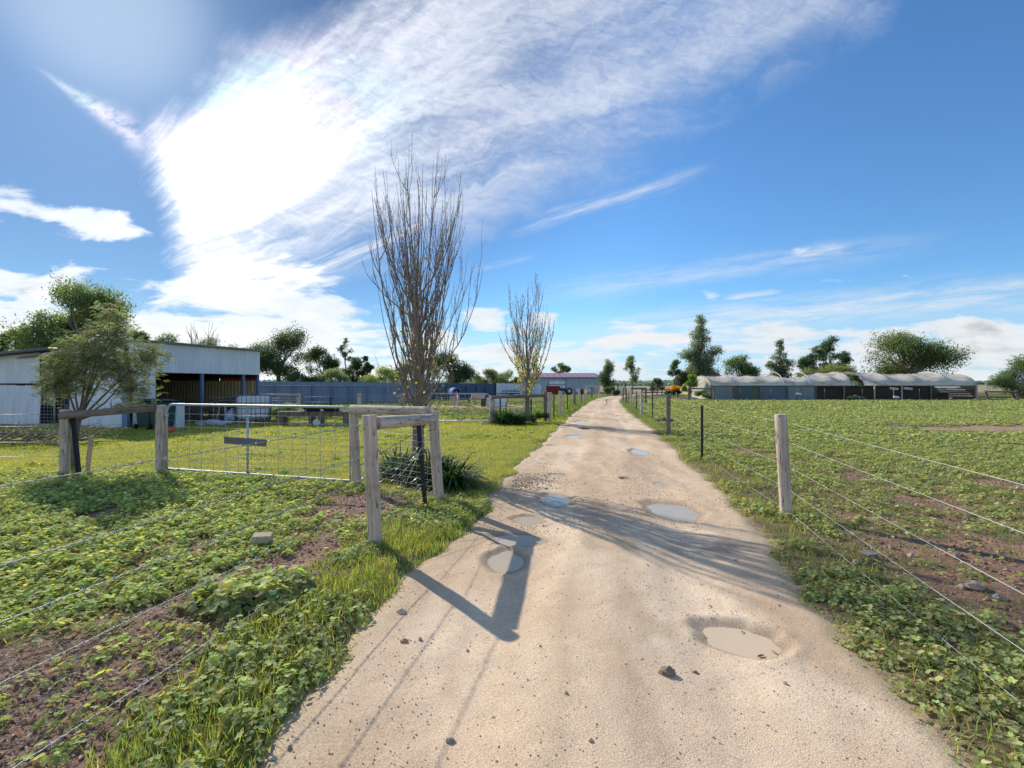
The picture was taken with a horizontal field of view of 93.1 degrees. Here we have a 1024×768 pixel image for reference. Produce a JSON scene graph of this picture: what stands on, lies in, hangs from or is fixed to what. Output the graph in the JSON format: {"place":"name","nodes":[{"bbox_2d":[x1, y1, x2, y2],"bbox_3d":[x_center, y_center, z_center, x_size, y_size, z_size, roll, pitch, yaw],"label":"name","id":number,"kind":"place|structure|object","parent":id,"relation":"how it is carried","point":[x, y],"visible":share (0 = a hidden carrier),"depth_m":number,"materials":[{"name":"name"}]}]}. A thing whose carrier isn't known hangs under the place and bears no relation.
{"place":"outdoors","nodes":[
{"label":"outdoors","id":0,"kind":"place"},
{"bbox_2d":[12,424,58,425],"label":"concrete slab","id":1,"kind":"structure","parent":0,"point":[36,424],"depth_m":18.02,"materials":[{"name":"concrete"}]},
{"bbox_2d":[0,385,1023,767],"bbox_3d":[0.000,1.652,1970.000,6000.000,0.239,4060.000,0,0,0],"label":"ground","id":2,"kind":"structure","parent":0,"point":[926,575],"depth_m":4.33,"materials":[{"name":"plant"}]},
{"bbox_2d":[0,330,20,351],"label":"gum tree","id":3,"kind":"object","parent":2,"relation":"on","point":[5,347],"visible":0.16,"depth_m":32.93,"materials":[{"name":"green plant"}]},
{"bbox_2d":[0,347,70,423],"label":"lean to shed","id":4,"kind":"object","parent":2,"relation":"on","point":[15,397],"visible":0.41,"depth_m":18.73,"materials":[{"name":"white metal"}]},
{"bbox_2d":[57,390,68,421],"bbox_3d":[-17.714,0.500,20.000,2.005,2.600,0.060,0,0,0],"label":"doorway back","id":5,"kind":"structure","parent":4,"relation":"in","point":[66,401],"depth_m":19.97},
{"bbox_2d":[0,421,126,445],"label":"branch heap","id":6,"kind":"object","parent":2,"relation":"on","point":[39,437],"visible":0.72,"depth_m":12.56,"materials":[{"name":"brown plant"}]},
{"bbox_2d":[0,270,139,350],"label":"gum tree","id":7,"kind":"object","parent":2,"relation":"on","point":[44,332],"visible":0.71,"depth_m":27.22,"materials":[{"name":"green plant"}]},
{"bbox_2d":[0,405,165,473],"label":"paddock fence","id":8,"kind":"object","parent":2,"relation":"on","point":[67,426],"visible":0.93,"depth_m":8.40,"materials":[{"name":"grey wood"}]},
{"bbox_2d":[27,293,174,466],"bbox_3d":[-7.577,0.026,9.089,2.581,3.395,1.333,0,0,0],"label":"pepper tree","id":9,"kind":"object","parent":2,"relation":"on","point":[67,373],"visible":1,"depth_m":9.00,"materials":[{"name":"green plant"}]},
{"bbox_2d":[116,720,133,728],"bbox_3d":[-1.766,1.551,2.214,0.067,0.040,0.054,0,0,0],"label":"rock","id":10,"kind":"object","parent":2,"relation":"on","point":[119,723],"visible":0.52,"depth_m":2.20,"materials":[{"name":"stone"}]},
{"bbox_2d":[126,328,150,339],"bbox_3d":[-28.433,-1.234,35.940,3.142,5.884,2.301,0,0,-29],"label":"gum tree","id":11,"kind":"object","parent":2,"relation":"on","point":[145,336],"visible":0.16,"depth_m":36.03,"materials":[{"name":"green plant"}]},
{"bbox_2d":[17,338,265,427],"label":"machinery shed","id":12,"kind":"structure","parent":2,"relation":"on","point":[198,374],"depth_m":20.77,"materials":[{"name":"white metal"}]},
{"bbox_2d":[133,399,159,428],"bbox_3d":[-12.656,1.034,16.858,0.600,1.062,0.785,0,0,0],"label":"wheelie bin","id":13,"kind":"object","parent":2,"relation":"on","point":[143,418],"visible":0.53,"depth_m":16.64,"materials":[{"name":"green plastic"}]},
{"bbox_2d":[146,399,177,429],"bbox_3d":[-12.032,1.031,16.658,0.600,1.062,0.785,0,0,9],"label":"wheelie bin","id":14,"kind":"object","parent":2,"relation":"on","point":[167,402],"visible":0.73,"depth_m":16.55,"materials":[{"name":"green plastic"}]},
{"bbox_2d":[151,331,179,341],"bbox_3d":[-28.166,-1.354,40.008,4.534,6.122,2.743,0,0,0],"label":"gum tree","id":15,"kind":"object","parent":2,"relation":"on","point":[164,338],"visible":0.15,"depth_m":39.98,"materials":[{"name":"green plant"}]},
{"bbox_2d":[168,406,184,427],"bbox_3d":[-11.964,1.117,17.183,0.440,0.900,0.455,0,0,0],"label":"cabinet","id":16,"kind":"object","parent":2,"relation":"on","point":[181,415],"visible":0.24,"depth_m":17.18,"materials":[{"name":"white plastic"}]},
{"bbox_2d":[0,423,368,767],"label":"barbed wire fence","id":17,"kind":"object","parent":2,"relation":"on","point":[84,589],"visible":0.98,"depth_m":2.39,"materials":[{"name":"silver metal"}]},
{"bbox_2d":[185,407,199,420],"bbox_3d":[-13.834,1.292,20.901,0.706,0.575,0.524,0,0,-29],"label":"crate","id":18,"kind":"object","parent":2,"relation":"on","point":[194,413],"visible":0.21,"depth_m":20.75,"materials":[{"name":"grey wood"}]},
{"bbox_2d":[186,323,217,344],"bbox_3d":[-19.299,-1.061,30.058,1.892,5.522,1.256,0,0,0],"label":"bare sapling","id":19,"kind":"object","parent":2,"relation":"on","point":[210,340],"visible":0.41,"depth_m":29.98,"materials":[{"name":"brown plant"}]},
{"bbox_2d":[195,419,232,424],"bbox_3d":[-11.447,1.471,18.635,1.366,0.258,0.741,0,0,0],"label":"tarpaulin","id":20,"kind":"object","parent":2,"relation":"on","point":[209,422],"visible":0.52,"depth_m":18.39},
{"bbox_2d":[209,400,222,417],"bbox_3d":[-13.599,1.167,22.396,0.608,0.825,0.452,0,0,37],"label":"crate","id":21,"kind":"object","parent":2,"relation":"on","point":[210,412],"visible":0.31,"depth_m":22.25,"materials":[{"name":"grey wood"}]},
{"bbox_2d":[196,337,237,347],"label":"gum tree","id":22,"kind":"object","parent":2,"relation":"on","point":[205,342],"visible":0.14,"depth_m":43.33,"materials":[{"name":"green plant"}]},
{"bbox_2d":[200,396,235,420],"bbox_3d":[-12.056,1.062,20.626,2.102,1.076,0.779,0,0,-29],"label":"timber stack","id":23,"kind":"object","parent":2,"relation":"on","point":[224,401],"visible":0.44,"depth_m":20.42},
{"bbox_2d":[224,408,237,422],"bbox_3d":[-11.175,1.277,19.296,0.460,0.647,0.408,0,0,27],"label":"sack","id":24,"kind":"object","parent":2,"relation":"on","point":[229,415],"visible":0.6,"depth_m":19.18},
{"bbox_2d":[236,394,271,422],"bbox_3d":[-10.516,0.988,19.800,1.221,1.130,1.023,0,0,-24],"label":"water tank","id":25,"kind":"object","parent":2,"relation":"on","point":[254,399],"visible":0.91,"depth_m":19.38,"materials":[{"name":"white plastic"}]},
{"bbox_2d":[237,321,314,381],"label":"gum tree","id":26,"kind":"object","parent":2,"relation":"on","point":[270,358],"visible":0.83,"depth_m":44.58,"materials":[{"name":"green plant"}]},
{"bbox_2d":[269,402,301,422],"bbox_3d":[-9.123,1.164,19.585,1.438,0.919,1.055,0,0,0],"label":"shrub","id":27,"kind":"object","parent":2,"relation":"on","point":[274,413],"visible":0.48,"depth_m":19.57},
{"bbox_2d":[284,371,318,381],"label":"shrub","id":28,"kind":"object","parent":2,"relation":"on","point":[293,376],"visible":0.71,"depth_m":42.48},
{"bbox_2d":[276,411,348,424],"bbox_3d":[-7.564,1.323,18.600,2.750,0.555,0.500,0,0,0],"label":"timber bench","id":29,"kind":"object","parent":2,"relation":"on","point":[283,415],"visible":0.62,"depth_m":18.38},
{"bbox_2d":[301,408,322,411],"bbox_3d":[-7.623,0.964,18.550,0.640,0.160,0.540,0,0,0],"label":"feed tub","id":30,"kind":"object","parent":29,"relation":"on","point":[312,409],"visible":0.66,"depth_m":18.33,"materials":[{"name":"black plastic"}]},
{"bbox_2d":[321,408,341,411],"bbox_3d":[-6.909,0.964,18.550,0.640,0.160,0.540,0,0,0],"label":"feed tub","id":31,"kind":"object","parent":29,"relation":"on","point":[330,409],"visible":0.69,"depth_m":18.33,"materials":[{"name":"black plastic"}]},
{"bbox_2d":[301,344,342,381],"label":"gum tree","id":32,"kind":"object","parent":2,"relation":"on","point":[327,360],"visible":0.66,"depth_m":49.50,"materials":[{"name":"green plant"}]},
{"bbox_2d":[308,367,350,381],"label":"shrub","id":33,"kind":"object","parent":2,"relation":"on","point":[337,375],"visible":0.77,"depth_m":43.68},
{"bbox_2d":[260,393,409,418],"bbox_3d":[-7.249,1.065,21.825,8.188,1.270,1.538,0,0,12],"label":"fence","id":34,"kind":"object","parent":2,"relation":"on","point":[298,399],"visible":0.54,"depth_m":21.96,"materials":[{"name":"brown wood"}]},
{"bbox_2d":[259,381,413,403],"bbox_3d":[-13.917,0.700,39.424,12.691,1.800,0.165,0,0,-23],"label":"steel fence","id":35,"kind":"object","parent":2,"relation":"on","point":[324,392],"visible":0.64,"depth_m":39.25,"materials":[{"name":"metal"}]},
{"bbox_2d":[336,338,353,367],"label":"spindly gum tree","id":36,"kind":"object","parent":2,"relation":"on","point":[340,349],"visible":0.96,"depth_m":59.92,"materials":[{"name":"green plant"}]},
{"bbox_2d":[339,357,363,381],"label":"gum tree","id":37,"kind":"object","parent":2,"relation":"on","point":[353,367],"visible":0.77,"depth_m":55.79,"materials":[{"name":"green plant"}]},
{"bbox_2d":[355,355,374,381],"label":"tree","id":38,"kind":"object","parent":2,"relation":"on","point":[367,368],"visible":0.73,"depth_m":53.83,"materials":[{"name":"green plant"}]},
{"bbox_2d":[359,365,399,381],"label":"shrub","id":39,"kind":"object","parent":2,"relation":"on","point":[386,370],"visible":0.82,"depth_m":44.77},
{"bbox_2d":[346,443,430,480],"bbox_3d":[-1.983,1.298,8.327,1.618,0.546,1.665,0,0,0],"label":"agapanthus","id":40,"kind":"object","parent":2,"relation":"on","point":[384,468],"visible":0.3,"depth_m":8.25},
{"bbox_2d":[348,405,443,547],"bbox_3d":[-1.422,1.076,6.258,1.199,1.558,3.114,0,0,-21],"label":"corner fence","id":41,"kind":"object","parent":2,"relation":"on","point":[407,416],"visible":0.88,"depth_m":6.07,"materials":[{"name":"grey wood"}]},
{"bbox_2d":[164,403,350,481],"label":"farm gate","id":42,"kind":"structure","parent":41,"relation":"attached to","point":[247,406],"depth_m":8.05,"materials":[{"name":"metal"}]},
{"bbox_2d":[224,436,266,446],"bbox_3d":[-4.415,0.950,8.022,0.860,0.115,0.030,2,0,17],"label":"timber board","id":43,"kind":"object","parent":42,"relation":"attached to","point":[236,440],"visible":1,"depth_m":8.01,"materials":[{"name":"grey wood"}]},
{"bbox_2d":[391,363,412,382],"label":"gum tree","id":44,"kind":"object","parent":2,"relation":"on","point":[401,372],"visible":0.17,"depth_m":59.87,"materials":[{"name":"green plant"}]},
{"bbox_2d":[361,130,486,459],"bbox_3d":[-1.766,-1.418,9.091,2.362,6.163,1.970,0,0,42],"label":"poplar tree","id":45,"kind":"object","parent":2,"relation":"on","point":[421,362],"visible":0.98,"depth_m":8.83,"materials":[{"name":"brown plant"}]},
{"bbox_2d":[381,447,469,487],"bbox_3d":[-1.412,1.290,7.961,1.733,0.553,1.704,0,0,0],"label":"agapanthus","id":46,"kind":"object","parent":2,"relation":"on","point":[417,466],"visible":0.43,"depth_m":7.72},
{"bbox_2d":[402,453,489,494],"bbox_3d":[-0.950,1.329,7.452,1.488,0.484,1.461,0,0,0],"label":"agapanthus","id":47,"kind":"object","parent":2,"relation":"on","point":[454,477],"visible":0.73,"depth_m":7.23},
{"bbox_2d":[431,349,477,382],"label":"tree","id":48,"kind":"object","parent":2,"relation":"on","point":[463,373],"visible":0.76,"depth_m":61.06,"materials":[{"name":"green plant"}]},
{"bbox_2d":[449,388,459,404],"bbox_3d":[-4.383,0.925,36.626,0.630,1.304,2.116,0,0,-19],"label":"water tank","id":49,"kind":"object","parent":2,"relation":"on","point":[452,390],"visible":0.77,"depth_m":36.18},
{"bbox_2d":[428,393,489,420],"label":"farm gate","id":50,"kind":"structure","parent":2,"relation":"on","point":[453,397],"depth_m":20.08,"materials":[{"name":"metal"}]},
{"bbox_2d":[425,383,494,399],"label":"steel fence","id":51,"kind":"object","parent":2,"relation":"on","point":[489,388],"visible":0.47,"depth_m":52.14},
{"bbox_2d":[468,394,486,404],"bbox_3d":[-2.604,1.133,36.520,1.456,0.902,0.443,0,0,13],"label":"bench","id":52,"kind":"object","parent":2,"relation":"on","point":[477,395],"visible":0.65,"depth_m":36.36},
{"bbox_2d":[472,368,499,382],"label":"gum tree","id":53,"kind":"object","parent":2,"relation":"on","point":[490,374],"visible":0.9,"depth_m":65.61,"materials":[{"name":"green plant"}]},
{"bbox_2d":[481,398,507,406],"bbox_3d":[-1.193,1.210,33.956,1.925,0.792,0.825,0,0,-3],"label":"water trough","id":54,"kind":"object","parent":2,"relation":"on","point":[504,401],"visible":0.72,"depth_m":33.62,"materials":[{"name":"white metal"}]},
{"bbox_2d":[483,407,528,425],"bbox_3d":[-0.304,1.149,19.147,2.373,0.825,2.464,0,0,0],"label":"agapanthus","id":55,"kind":"object","parent":2,"relation":"on","point":[496,418],"visible":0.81,"depth_m":18.67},
{"bbox_2d":[496,368,522,383],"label":"gum tree","id":56,"kind":"object","parent":2,"relation":"on","point":[503,378],"visible":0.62,"depth_m":69.61,"materials":[{"name":"green plant"}]},
{"bbox_2d":[501,390,519,394],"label":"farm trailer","id":57,"kind":"object","parent":2,"relation":"on","point":[510,391],"visible":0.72,"depth_m":55.39,"materials":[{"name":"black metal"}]},
{"bbox_2d":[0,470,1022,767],"bbox_3d":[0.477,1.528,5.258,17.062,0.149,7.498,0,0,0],"label":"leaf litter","id":58,"kind":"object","parent":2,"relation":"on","point":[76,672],"visible":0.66,"depth_m":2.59,"materials":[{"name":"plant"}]},
{"bbox_2d":[0,398,1023,767],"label":"weeds","id":59,"kind":"object","parent":2,"relation":"on","point":[226,600],"visible":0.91,"depth_m":4.67,"materials":[{"name":"green plant"}]},
{"bbox_2d":[251,532,272,543],"bbox_3d":[-2.390,1.474,4.645,0.173,0.087,0.125,0,0,-17],"label":"brick","id":60,"kind":"object","parent":59,"relation":"on","point":[261,537],"visible":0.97,"depth_m":4.60,"materials":[{"name":"stone"}]},
{"bbox_2d":[664,389,682,394],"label":"shrub","id":61,"kind":"object","parent":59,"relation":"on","point":[675,391],"visible":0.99,"depth_m":50.02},
{"bbox_2d":[0,452,1023,767],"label":"soil clods","id":62,"kind":"object","parent":2,"relation":"on","point":[954,556],"visible":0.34,"depth_m":4.37,"materials":[{"name":"soil"}]},
{"bbox_2d":[499,408,533,424],"bbox_3d":[0.152,1.213,18.974,1.765,0.663,1.799,0,0,-14],"label":"agapanthus","id":63,"kind":"object","parent":2,"relation":"on","point":[521,421],"visible":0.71,"depth_m":18.70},
{"bbox_2d":[489,394,545,422],"bbox_3d":[0.274,1.106,19.847,2.380,1.388,0.404,0,0,-12],"label":"rail fence","id":64,"kind":"object","parent":2,"relation":"on","point":[492,400],"visible":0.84,"depth_m":19.78,"materials":[{"name":"grey wood"}]},
{"bbox_2d":[496,383,540,394],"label":"steel fence","id":65,"kind":"object","parent":2,"relation":"on","point":[500,387],"visible":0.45,"depth_m":62.04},
{"bbox_2d":[498,274,554,417],"bbox_3d":[0.606,-1.538,20.245,2.052,6.425,2.536,0,0,-18],"label":"poplar tree","id":66,"kind":"object","parent":2,"relation":"on","point":[527,369],"visible":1,"depth_m":20.13,"materials":[{"name":"brown plant"}]},
{"bbox_2d":[528,410,549,422],"bbox_3d":[1.050,1.301,19.595,1.000,0.518,0.794,0,0,0],"label":"shrub","id":67,"kind":"object","parent":2,"relation":"on","point":[537,415],"visible":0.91,"depth_m":19.46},
{"bbox_2d":[545,386,559,394],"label":"skip bin","id":68,"kind":"object","parent":2,"relation":"on","point":[554,389],"visible":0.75,"depth_m":73.33,"materials":[{"name":"metal"}]},
{"bbox_2d":[520,373,599,392],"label":"farm shed","id":69,"kind":"structure","parent":2,"relation":"on","point":[572,381],"depth_m":84.98,"materials":[{"name":"grey metal"}]},
{"bbox_2d":[549,378,565,392],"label":"door","id":70,"kind":"structure","parent":69,"relation":"in","point":[551,383],"depth_m":84.89,"materials":[{"name":"white metal"}]},
{"bbox_2d":[550,362,571,372],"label":"gum tree","id":71,"kind":"object","parent":2,"relation":"on","point":[562,368],"visible":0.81,"depth_m":107.53,"materials":[{"name":"green plant"}]},
{"bbox_2d":[560,385,572,394],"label":"tractor","id":72,"kind":"object","parent":2,"relation":"on","point":[566,389],"visible":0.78,"depth_m":73.64,"materials":[{"name":"green metal"}]},
{"bbox_2d":[543,387,596,421],"bbox_3d":[6.163,1.070,42.035,0.503,1.460,45.198,0,0,12],"label":"post and wire fence","id":73,"kind":"object","parent":2,"relation":"on","point":[550,400],"visible":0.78,"depth_m":22.55,"materials":[{"name":"grey wood"}]},
{"bbox_2d":[586,385,599,398],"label":"gateway","id":74,"kind":"object","parent":2,"relation":"on","point":[587,386],"visible":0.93,"depth_m":50.52,"materials":[{"name":"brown wood"}]},
{"bbox_2d":[597,358,617,394],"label":"gum tree","id":75,"kind":"object","parent":2,"relation":"on","point":[607,374],"visible":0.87,"depth_m":69.77,"materials":[{"name":"green plant"}]},
{"bbox_2d":[603,386,620,395],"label":"shrub","id":76,"kind":"object","parent":2,"relation":"on","point":[606,389],"visible":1,"depth_m":65.79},
{"bbox_2d":[622,355,641,394],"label":"gum tree","id":77,"kind":"object","parent":2,"relation":"on","point":[629,364],"visible":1,"depth_m":71.87,"materials":[{"name":"green plant"}]},
{"bbox_2d":[259,377,1023,385],"bbox_3d":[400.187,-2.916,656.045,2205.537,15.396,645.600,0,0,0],"label":"distant woodland","id":78,"kind":"object","parent":2,"relation":"on","point":[668,382],"visible":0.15,"depth_m":404.42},
{"bbox_2d":[641,389,671,395],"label":"barrier fence","id":79,"kind":"object","parent":2,"relation":"on","point":[661,392],"visible":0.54,"depth_m":65.97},
{"bbox_2d":[649,377,666,393],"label":"shrub","id":80,"kind":"object","parent":2,"relation":"on","point":[658,382],"visible":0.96,"depth_m":75.80,"materials":[{"name":"green plant"}]},
{"bbox_2d":[667,359,688,396],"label":"gum tree","id":81,"kind":"object","parent":2,"relation":"on","point":[681,380],"visible":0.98,"depth_m":57.81,"materials":[{"name":"green plant"}]},
{"bbox_2d":[681,374,698,397],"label":"shrub","id":82,"kind":"object","parent":2,"relation":"on","point":[693,382],"visible":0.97,"depth_m":49.82,"materials":[{"name":"green plant"}]},
{"bbox_2d":[674,313,725,384],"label":"gum tree","id":83,"kind":"object","parent":2,"relation":"on","point":[699,362],"visible":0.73,"depth_m":59.60,"materials":[{"name":"green plant"}]},
{"bbox_2d":[688,387,715,400],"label":"strainer assembly","id":84,"kind":"object","parent":2,"relation":"on","point":[713,388],"visible":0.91,"depth_m":44.90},
{"bbox_2d":[694,389,712,399],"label":"shrub","id":85,"kind":"object","parent":2,"relation":"on","point":[702,393],"visible":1,"depth_m":47.42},
{"bbox_2d":[721,353,763,376],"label":"gum tree","id":86,"kind":"object","parent":2,"relation":"on","point":[747,368],"visible":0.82,"depth_m":69.42,"materials":[{"name":"green plant"}]},
{"bbox_2d":[765,338,796,377],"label":"gum tree","id":87,"kind":"object","parent":2,"relation":"on","point":[778,367],"visible":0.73,"depth_m":69.64,"materials":[{"name":"green plant"}]},
{"bbox_2d":[793,346,830,372],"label":"gum tree","id":88,"kind":"object","parent":2,"relation":"on","point":[809,360],"visible":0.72,"depth_m":65.92,"materials":[{"name":"green plant"}]},
{"bbox_2d":[622,387,1023,705],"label":"wire fence","id":89,"kind":"object","parent":2,"relation":"on","point":[783,462],"visible":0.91,"depth_m":5.75,"materials":[{"name":"grey wood"}]},
{"bbox_2d":[795,361,857,379],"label":"shrub","id":90,"kind":"object","parent":2,"relation":"on","point":[834,368],"visible":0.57,"depth_m":55.47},
{"bbox_2d":[692,372,977,399],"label":"shade house","id":91,"kind":"structure","parent":2,"relation":"on","point":[877,386],"depth_m":48.08,"materials":[{"name":"fabric"}]},
{"bbox_2d":[849,372,865,387],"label":"shrub","id":92,"kind":"object","parent":91,"relation":"in","point":[855,378],"visible":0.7,"depth_m":50.40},
{"bbox_2d":[816,333,853,371],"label":"gum tree","id":93,"kind":"object","parent":2,"relation":"on","point":[844,358],"visible":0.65,"depth_m":67.63,"materials":[{"name":"green plant"}]},
{"bbox_2d":[740,389,956,399],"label":"electric fence","id":94,"kind":"object","parent":2,"relation":"on","point":[895,397],"visible":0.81,"depth_m":46.98,"materials":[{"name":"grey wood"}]},
{"bbox_2d":[858,550,879,556],"bbox_3d":[3.220,1.529,4.377,0.161,0.037,0.100,0,0,-23],"label":"rock","id":95,"kind":"object","parent":2,"relation":"on","point":[869,553],"visible":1,"depth_m":4.36,"materials":[{"name":"stone"}]},
{"bbox_2d":[857,328,977,374],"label":"spreading tree","id":96,"kind":"object","parent":2,"relation":"on","point":[922,359],"visible":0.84,"depth_m":62.78,"materials":[{"name":"green plant"}]},
{"bbox_2d":[964,580,985,590],"bbox_3d":[3.575,1.557,3.748,0.167,0.082,0.112,0,0,0],"label":"rock","id":97,"kind":"object","parent":2,"relation":"on","point":[975,585],"visible":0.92,"depth_m":3.72,"materials":[{"name":"stone"}]},
{"bbox_2d":[991,594,1005,600],"bbox_3d":[3.553,1.556,3.546,0.090,0.049,0.062,0,0,25],"label":"rock","id":98,"kind":"object","parent":2,"relation":"on","point":[999,596],"visible":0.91,"depth_m":3.53,"materials":[{"name":"stone"}]},
{"bbox_2d":[984,390,1019,399],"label":"strainer assembly","id":99,"kind":"object","parent":2,"relation":"on","point":[1014,391],"visible":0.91,"depth_m":45.90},
{"bbox_2d":[984,354,1023,398],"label":"gum tree","id":100,"kind":"object","parent":2,"relation":"on","point":[1006,378],"visible":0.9,"depth_m":51.85,"materials":[{"name":"green plant"}]},
{"bbox_2d":[0,396,1023,767],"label":"grass","id":101,"kind":"structure","parent":0,"point":[342,580],"depth_m":4.59,"materials":[{"name":"plant"}]},
{"bbox_2d":[0,0,1023,380],"label":"sky","id":102,"kind":"structure","parent":0,"point":[802,173],"materials":[{"name":"blue"}]},
{"bbox_2d":[256,393,968,767],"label":"driveway","id":103,"kind":"structure","parent":0,"point":[470,693],"depth_m":2.83,"materials":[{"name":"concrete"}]},
{"bbox_2d":[487,551,523,571],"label":"puddle water","id":104,"kind":"structure","parent":103,"relation":"on","point":[506,561],"depth_m":4.38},
{"bbox_2d":[495,535,543,545],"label":"puddle water","id":105,"kind":"structure","parent":103,"relation":"on","point":[520,540],"depth_m":4.99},
{"bbox_2d":[513,517,541,523],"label":"puddle water","id":106,"kind":"structure","parent":103,"relation":"on","point":[529,520],"depth_m":5.72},
{"bbox_2d":[539,494,569,506],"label":"puddle water","id":107,"kind":"structure","parent":103,"relation":"on","point":[554,500],"depth_m":6.72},
{"bbox_2d":[630,450,647,454],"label":"puddle water","id":108,"kind":"structure","parent":103,"relation":"on","point":[638,452],"depth_m":11.40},
{"bbox_2d":[658,666,675,675],"bbox_3d":[0.844,1.567,2.651,0.097,0.054,0.064,0,0,0],"label":"rock","id":109,"kind":"object","parent":103,"relation":"on","point":[666,670],"visible":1,"depth_m":2.63,"materials":[{"name":"stone"}]},
{"bbox_2d":[646,504,698,521],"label":"puddle water","id":110,"kind":"structure","parent":103,"relation":"on","point":[677,513],"depth_m":6.11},
{"bbox_2d":[702,627,780,658],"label":"puddle water","id":111,"kind":"structure","parent":103,"relation":"on","point":[735,641],"depth_m":3.05,"materials":[{"name":"liquid"}]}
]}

